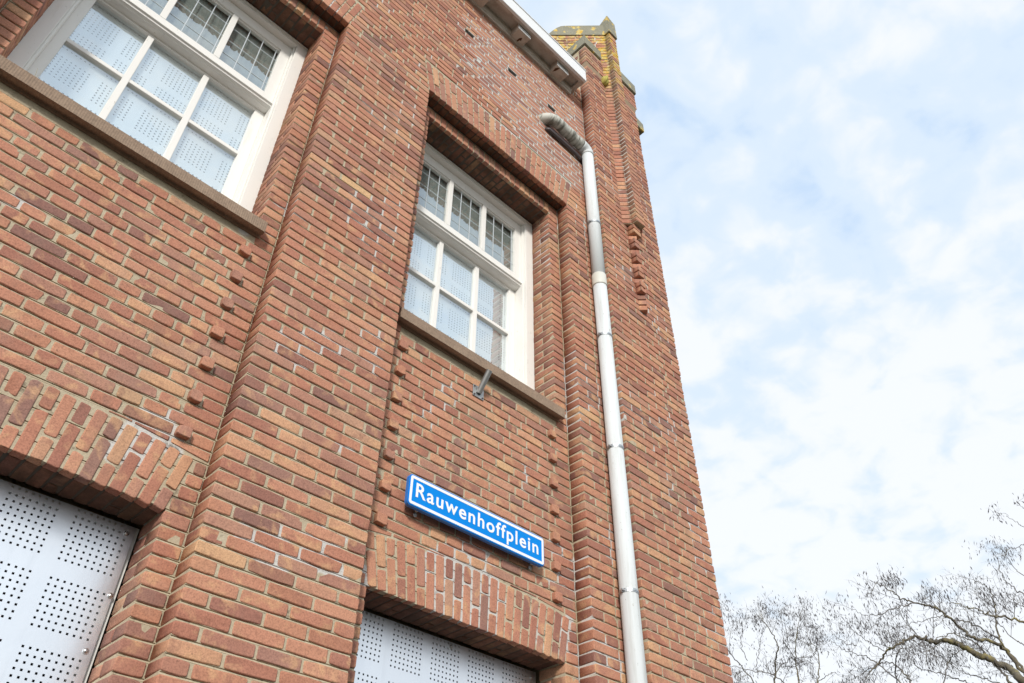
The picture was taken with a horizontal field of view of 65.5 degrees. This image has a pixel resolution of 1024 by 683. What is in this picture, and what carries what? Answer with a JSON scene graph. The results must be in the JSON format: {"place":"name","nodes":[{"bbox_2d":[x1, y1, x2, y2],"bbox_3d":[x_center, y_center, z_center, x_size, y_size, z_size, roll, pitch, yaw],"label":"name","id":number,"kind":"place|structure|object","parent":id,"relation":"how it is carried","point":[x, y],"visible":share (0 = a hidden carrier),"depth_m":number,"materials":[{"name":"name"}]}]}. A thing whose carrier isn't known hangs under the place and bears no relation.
{"place":"outdoors","nodes":[
{"label":"outdoors","id":0,"kind":"place"},
{"bbox_2d":[515,0,1023,682],"label":"sky","id":1,"kind":"structure","parent":0,"point":[836,187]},
{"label":"ground","id":2,"kind":"structure","parent":0,"visible":0},
{"bbox_2d":[719,586,870,682],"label":"bare tree","id":3,"kind":"object","parent":2,"relation":"on","point":[768,613],"visible":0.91,"depth_m":14.35,"materials":[{"name":"brown plant"}]},
{"bbox_2d":[813,489,1023,682],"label":"bare tree","id":4,"kind":"object","parent":2,"relation":"on","point":[1017,676],"visible":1,"depth_m":9.91,"materials":[{"name":"brown plant"}]},
{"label":"pavement","id":5,"kind":"structure","parent":0,"visible":0},
{"bbox_2d":[0,0,732,682],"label":"brick building","id":6,"kind":"structure","parent":5,"relation":"on","point":[284,284],"depth_m":4.23,"materials":[{"name":"brown brick"}]},
{"bbox_2d":[0,479,135,682],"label":"perforated panel","id":7,"kind":"object","parent":6,"relation":"attached to","point":[43,565],"visible":1,"depth_m":2.79,"materials":[{"name":"metal"}]},
{"bbox_2d":[5,486,138,682],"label":"covered window frame","id":8,"kind":"structure","parent":6,"relation":"in","point":[137,530],"depth_m":2.90,"materials":[{"name":"white paint"}]},
{"bbox_2d":[7,0,307,211],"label":"sash window","id":9,"kind":"structure","parent":6,"relation":"in","point":[234,50],"depth_m":4.58,"materials":[{"name":"white paint"}]},
{"bbox_2d":[354,610,534,682],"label":"perforated panel","id":10,"kind":"object","parent":6,"relation":"attached to","point":[382,671],"visible":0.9,"depth_m":3.76,"materials":[{"name":"metal"}]},
{"bbox_2d":[362,612,535,682],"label":"covered window frame","id":11,"kind":"structure","parent":6,"relation":"in","point":[362,612],"depth_m":3.92,"materials":[{"name":"white paint"}]},
{"bbox_2d":[404,142,534,389],"bbox_3d":[-0.387,-0.447,5.732,1.298,2.055,0.273,33,-51,-32],"label":"sash window","id":12,"kind":"structure","parent":6,"relation":"in","point":[464,221],"depth_m":5.89,"materials":[{"name":"white paint"}]},
{"bbox_2d":[404,474,543,569],"bbox_3d":[-0.184,0.947,4.127,0.955,0.214,0.066,33,-51,-32],"label":"street sign","id":13,"kind":"object","parent":6,"relation":"attached to","point":[429,499],"visible":1,"depth_m":4.08,"materials":[{"name":"metal"}]},
{"bbox_2d":[472,369,491,400],"bbox_3d":[-0.166,0.247,4.718,0.086,0.166,0.121,33,-51,-32],"label":"flagpole holder","id":14,"kind":"object","parent":6,"relation":"attached to","point":[477,391],"visible":1,"depth_m":4.71,"materials":[{"name":"grey metal"}]},
{"bbox_2d":[545,127,581,162],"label":"shadow","id":15,"kind":"object","parent":6,"relation":"attached to","point":[564,143],"visible":0.88,"depth_m":7.16},
{"bbox_2d":[539,113,647,682],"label":"downpipe","id":16,"kind":"object","parent":6,"relation":"attached to","point":[636,672],"visible":0.98,"depth_m":5.23,"materials":[{"name":"metal"}]}
]}

